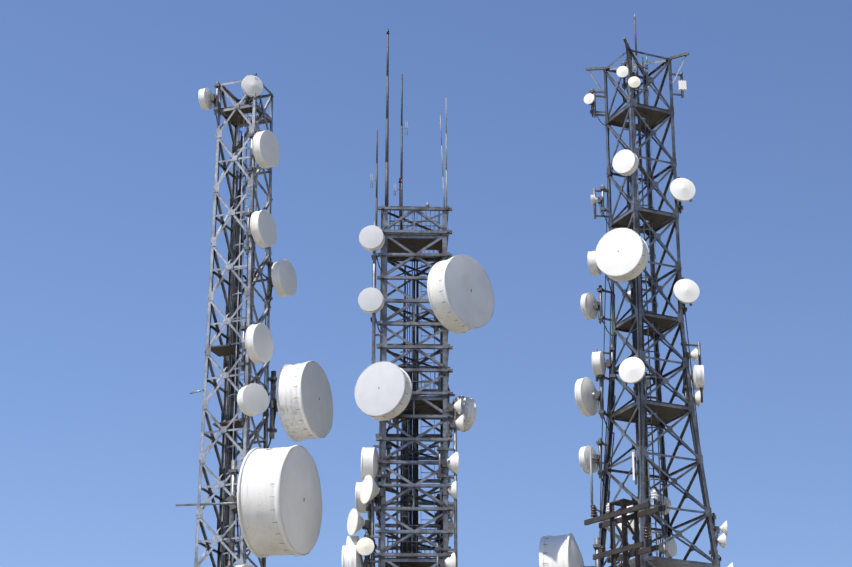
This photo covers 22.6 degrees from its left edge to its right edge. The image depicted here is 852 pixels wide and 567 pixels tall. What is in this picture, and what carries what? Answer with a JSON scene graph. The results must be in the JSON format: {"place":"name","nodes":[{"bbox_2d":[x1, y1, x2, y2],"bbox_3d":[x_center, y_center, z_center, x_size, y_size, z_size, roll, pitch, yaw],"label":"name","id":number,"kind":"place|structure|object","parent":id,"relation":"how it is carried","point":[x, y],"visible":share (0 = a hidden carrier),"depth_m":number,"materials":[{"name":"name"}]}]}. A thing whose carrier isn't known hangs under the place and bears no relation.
{"place":"outdoors","nodes":[
{"label":"outdoors","id":0,"kind":"place"},
{"bbox_2d":[370,29,457,566],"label":"tower","id":1,"kind":"structure","parent":0,"point":[405,246],"depth_m":66.06,"materials":[{"name":"metal"}]},
{"bbox_2d":[346,530,370,559],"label":"dish","id":2,"kind":"object","parent":1,"relation":"attached to","point":[352,540],"visible":0.27,"depth_m":63.97,"materials":[{"name":"metal"}]},
{"bbox_2d":[342,539,376,566],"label":"dish","id":3,"kind":"object","parent":1,"relation":"attached to","point":[351,556],"visible":0.65,"depth_m":63.24,"materials":[{"name":"metal"}]},
{"bbox_2d":[347,504,376,552],"bbox_3d":[-1.824,14.837,61.132,0.872,17.546,0.808,9,-23,-23],"label":"dish","id":4,"kind":"object","parent":1,"relation":"attached to","point":[356,522],"visible":0.75,"depth_m":63.91,"materials":[{"name":"metal"}]},
{"bbox_2d":[356,533,379,566],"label":"dish","id":5,"kind":"object","parent":1,"relation":"attached to","point":[365,546],"visible":1,"depth_m":63.23,"materials":[{"name":"metal"}]},
{"bbox_2d":[355,478,380,524],"bbox_3d":[-1.694,12.184,62.633,0.888,13.566,1.266,0,-21,1],"label":"dish","id":6,"kind":"object","parent":1,"relation":"attached to","point":[360,507],"visible":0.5,"depth_m":64.61,"materials":[{"name":"metal"}]},
{"bbox_2d":[358,287,383,333],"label":"dish","id":7,"kind":"object","parent":1,"relation":"attached to","point":[370,300],"visible":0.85,"depth_m":66.06,"materials":[{"name":"metal"}]},
{"bbox_2d":[359,225,384,270],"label":"dish","id":8,"kind":"object","parent":1,"relation":"attached to","point":[371,238],"visible":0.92,"depth_m":66.81,"materials":[{"name":"metal"}]},
{"bbox_2d":[360,471,387,511],"bbox_3d":[-1.504,11.892,61.901,0.687,13.394,0.868,10,-23,-25],"label":"dish","id":9,"kind":"object","parent":1,"relation":"attached to","point":[370,490],"visible":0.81,"depth_m":63.95,"materials":[{"name":"metal"}]},
{"bbox_2d":[361,441,391,488],"bbox_3d":[-1.499,12.583,61.986,0.914,16.608,1.156,0,-21,1],"label":"dish","id":10,"kind":"object","parent":1,"relation":"attached to","point":[370,466],"visible":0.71,"depth_m":64.31,"materials":[{"name":"metal"}]},
{"bbox_2d":[354,362,411,433],"bbox_3d":[-1.172,7.287,63.735,1.757,10.151,1.154,-10,-23,25],"label":"dish","id":11,"kind":"object","parent":1,"relation":"on","point":[381,388],"visible":0.98,"depth_m":64.73,"materials":[{"name":"metal"}]},
{"bbox_2d":[435,488,453,527],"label":"dish","id":12,"kind":"object","parent":1,"relation":"attached to","point":[439,520],"visible":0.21,"depth_m":64.96,"materials":[{"name":"metal"}]},
{"bbox_2d":[435,511,453,557],"bbox_3d":[0.570,10.916,63.997,0.596,8.153,1.128,0,-21,1],"label":"dish","id":13,"kind":"object","parent":1,"relation":"attached to","point":[450,524],"visible":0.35,"depth_m":64.81,"materials":[{"name":"metal"}]},
{"bbox_2d":[435,545,455,566],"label":"dish","id":14,"kind":"object","parent":1,"relation":"attached to","point":[450,561],"visible":0.96,"depth_m":63.33,"materials":[{"name":"metal"}]},
{"bbox_2d":[438,477,456,506],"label":"dish","id":15,"kind":"object","parent":1,"relation":"attached to","point":[452,490],"visible":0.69,"depth_m":64.12,"materials":[{"name":"metal"}]},
{"bbox_2d":[437,444,458,482],"bbox_3d":[0.640,9.078,63.129,0.602,8.922,0.701,4,-21,-10],"label":"dish","id":16,"kind":"object","parent":1,"relation":"attached to","point":[453,465],"visible":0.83,"depth_m":64.39,"materials":[{"name":"metal"}]},
{"bbox_2d":[444,394,460,419],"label":"dish","id":17,"kind":"object","parent":1,"relation":"attached to","point":[456,406],"visible":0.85,"depth_m":65.08,"materials":[{"name":"metal"}]},
{"bbox_2d":[446,409,463,447],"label":"dish","id":18,"kind":"object","parent":1,"relation":"attached to","point":[459,422],"visible":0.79,"depth_m":64.88,"materials":[{"name":"metal"}]},
{"bbox_2d":[427,255,493,343],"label":"dish","id":19,"kind":"object","parent":1,"relation":"attached to","point":[462,284],"visible":1,"depth_m":65.55,"materials":[{"name":"metal"}]},
{"bbox_2d":[448,384,476,431],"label":"dish","id":20,"kind":"object","parent":1,"relation":"attached to","point":[468,409],"visible":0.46,"depth_m":65.92,"materials":[{"name":"metal"}]},
{"bbox_2d":[0,0,851,566],"label":"sky","id":21,"kind":"structure","parent":0,"point":[108,142],"materials":[{"name":"blue"}]},
{"label":"ground","id":22,"kind":"structure","parent":0,"visible":0},
{"bbox_2d":[190,78,273,566],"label":"tower","id":23,"kind":"structure","parent":22,"relation":"on","point":[229,426],"depth_m":68.26,"materials":[{"name":"metal"}]},
{"bbox_2d":[198,81,220,382],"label":"dish","id":24,"kind":"object","parent":23,"relation":"attached to","point":[207,98],"visible":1,"depth_m":70.44,"materials":[{"name":"metal"}]},
{"bbox_2d":[225,561,252,566],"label":"dish","id":25,"kind":"object","parent":23,"relation":"attached to","point":[243,565],"visible":1,"depth_m":64.30,"materials":[{"name":"metal"}]},
{"bbox_2d":[175,445,321,557],"bbox_3d":[-5.957,11.886,63.465,4.795,14.228,3.350,-7,-22,18],"label":"dish","id":26,"kind":"object","parent":23,"relation":"attached to","point":[275,504],"visible":1,"depth_m":63.93,"materials":[{"name":"metal"}]},
{"bbox_2d":[241,73,262,113],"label":"dish","id":27,"kind":"object","parent":23,"relation":"attached to","point":[251,85],"visible":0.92,"depth_m":70.38,"materials":[{"name":"metal"}]},
{"bbox_2d":[237,383,268,424],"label":"dish","id":28,"kind":"object","parent":23,"relation":"attached to","point":[252,399],"visible":0.92,"depth_m":65.88,"materials":[{"name":"metal"}]},
{"bbox_2d":[239,322,273,370],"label":"dish","id":29,"kind":"object","parent":23,"relation":"attached to","point":[257,346],"visible":0.9,"depth_m":66.77,"materials":[{"name":"metal"}]},
{"bbox_2d":[244,208,276,254],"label":"dish","id":30,"kind":"object","parent":23,"relation":"attached to","point":[261,229],"visible":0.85,"depth_m":68.17,"materials":[{"name":"metal"}]},
{"bbox_2d":[247,130,279,175],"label":"dish","id":31,"kind":"object","parent":23,"relation":"attached to","point":[264,149],"visible":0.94,"depth_m":69.17,"materials":[{"name":"metal"}]},
{"bbox_2d":[263,258,296,447],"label":"dish","id":32,"kind":"object","parent":23,"relation":"attached to","point":[282,278],"visible":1,"depth_m":68.83,"materials":[{"name":"metal"}]},
{"bbox_2d":[261,361,332,561],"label":"dish","id":33,"kind":"object","parent":23,"relation":"attached to","point":[301,404],"visible":0.98,"depth_m":66.79,"materials":[{"name":"metal"}]},
{"bbox_2d":[584,490,664,566],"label":"utility pole","id":34,"kind":"object","parent":22,"relation":"on","point":[614,552],"visible":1,"depth_m":42.04,"materials":[{"name":"wood"}]},
{"bbox_2d":[586,14,719,566],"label":"tower","id":35,"kind":"structure","parent":22,"relation":"on","point":[654,116],"depth_m":68.91,"materials":[{"name":"metal"}]},
{"bbox_2d":[539,533,601,566],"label":"dish","id":36,"kind":"object","parent":35,"relation":"attached to","point":[560,551],"visible":1,"depth_m":65.61,"materials":[{"name":"metal"}]},
{"bbox_2d":[579,438,609,562],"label":"dish","id":37,"kind":"object","parent":35,"relation":"attached to","point":[584,460],"visible":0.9,"depth_m":67.72,"materials":[{"name":"metal"}]},
{"bbox_2d":[575,374,614,564],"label":"dish","id":38,"kind":"object","parent":35,"relation":"attached to","point":[589,397],"visible":1,"depth_m":68.28,"materials":[{"name":"metal"}]},
{"bbox_2d":[584,88,608,515],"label":"dish","id":39,"kind":"object","parent":35,"relation":"attached to","point":[589,98],"visible":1,"depth_m":72.10,"materials":[{"name":"metal"}]},
{"bbox_2d":[580,285,616,544],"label":"dish","id":40,"kind":"object","parent":35,"relation":"attached to","point":[591,306],"visible":1,"depth_m":69.48,"materials":[{"name":"metal"}]},
{"bbox_2d":[587,251,614,534],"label":"dish","id":41,"kind":"object","parent":35,"relation":"attached to","point":[594,269],"visible":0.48,"depth_m":69.64,"materials":[{"name":"metal"}]},
{"bbox_2d":[591,185,612,410],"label":"dish","id":42,"kind":"object","parent":35,"relation":"attached to","point":[599,200],"visible":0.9,"depth_m":70.89,"materials":[{"name":"metal"}]},
{"bbox_2d":[592,344,615,565],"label":"dish","id":43,"kind":"object","parent":35,"relation":"attached to","point":[600,363],"visible":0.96,"depth_m":68.47,"materials":[{"name":"metal"}]},
{"bbox_2d":[595,228,648,445],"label":"dish","id":44,"kind":"object","parent":35,"relation":"attached to","point":[621,254],"visible":1,"depth_m":68.29,"materials":[{"name":"metal"}]},
{"bbox_2d":[612,149,641,465],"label":"dish","id":45,"kind":"object","parent":35,"relation":"attached to","point":[625,162],"visible":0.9,"depth_m":69.73,"materials":[{"name":"metal"}]},
{"bbox_2d":[616,59,638,321],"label":"dish","id":46,"kind":"object","parent":35,"relation":"attached to","point":[622,71],"visible":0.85,"depth_m":71.30,"materials":[{"name":"metal"}]},
{"bbox_2d":[617,497,642,541],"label":"dish","id":47,"kind":"object","parent":35,"relation":"attached to","point":[628,530],"visible":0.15,"depth_m":65.79,"materials":[{"name":"metal"}]},
{"bbox_2d":[619,355,645,394],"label":"dish","id":48,"kind":"object","parent":35,"relation":"attached to","point":[632,370],"visible":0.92,"depth_m":66.98,"materials":[{"name":"metal"}]},
{"bbox_2d":[628,72,640,96],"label":"dish","id":49,"kind":"object","parent":35,"relation":"attached to","point":[634,81],"visible":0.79,"depth_m":70.94,"materials":[{"name":"metal"}]},
{"bbox_2d":[625,289,667,526],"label":"dish","id":50,"kind":"object","parent":35,"relation":"attached to","point":[628,293],"visible":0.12,"depth_m":70.05,"materials":[{"name":"metal"}]},
{"bbox_2d":[645,372,669,557],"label":"dish","id":51,"kind":"object","parent":35,"relation":"attached to","point":[647,384],"visible":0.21,"depth_m":69.24,"materials":[{"name":"metal"}]},
{"bbox_2d":[652,487,671,535],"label":"dish","id":52,"kind":"object","parent":35,"relation":"attached to","point":[667,502],"visible":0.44,"depth_m":67.76,"materials":[{"name":"metal"}]},
{"bbox_2d":[657,533,676,556],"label":"dish","id":53,"kind":"object","parent":35,"relation":"attached to","point":[671,548],"visible":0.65,"depth_m":67.71,"materials":[{"name":"metal"}]},
{"bbox_2d":[670,177,699,443],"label":"dish","id":54,"kind":"object","parent":35,"relation":"attached to","point":[682,189],"visible":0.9,"depth_m":70.09,"materials":[{"name":"metal"}]},
{"bbox_2d":[673,277,699,315],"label":"dish","id":55,"kind":"object","parent":35,"relation":"attached to","point":[686,291],"visible":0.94,"depth_m":68.85,"materials":[{"name":"metal"}]},
{"bbox_2d":[681,340,712,550],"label":"dish","id":56,"kind":"object","parent":35,"relation":"attached to","point":[693,354],"visible":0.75,"depth_m":68.25,"materials":[{"name":"metal"}]},
{"bbox_2d":[681,359,713,559],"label":"dish","id":57,"kind":"object","parent":35,"relation":"attached to","point":[698,376],"visible":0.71,"depth_m":67.89,"materials":[{"name":"metal"}]},
{"bbox_2d":[683,383,712,556],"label":"dish","id":58,"kind":"object","parent":35,"relation":"attached to","point":[697,398],"visible":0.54,"depth_m":67.70,"materials":[{"name":"metal"}]},
{"bbox_2d":[709,526,725,554],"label":"dish","id":59,"kind":"object","parent":35,"relation":"attached to","point":[721,540],"visible":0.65,"depth_m":65.96,"materials":[{"name":"metal"}]},
{"bbox_2d":[711,513,727,562],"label":"dish","id":60,"kind":"object","parent":35,"relation":"attached to","point":[723,528],"visible":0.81,"depth_m":66.18,"materials":[{"name":"metal"}]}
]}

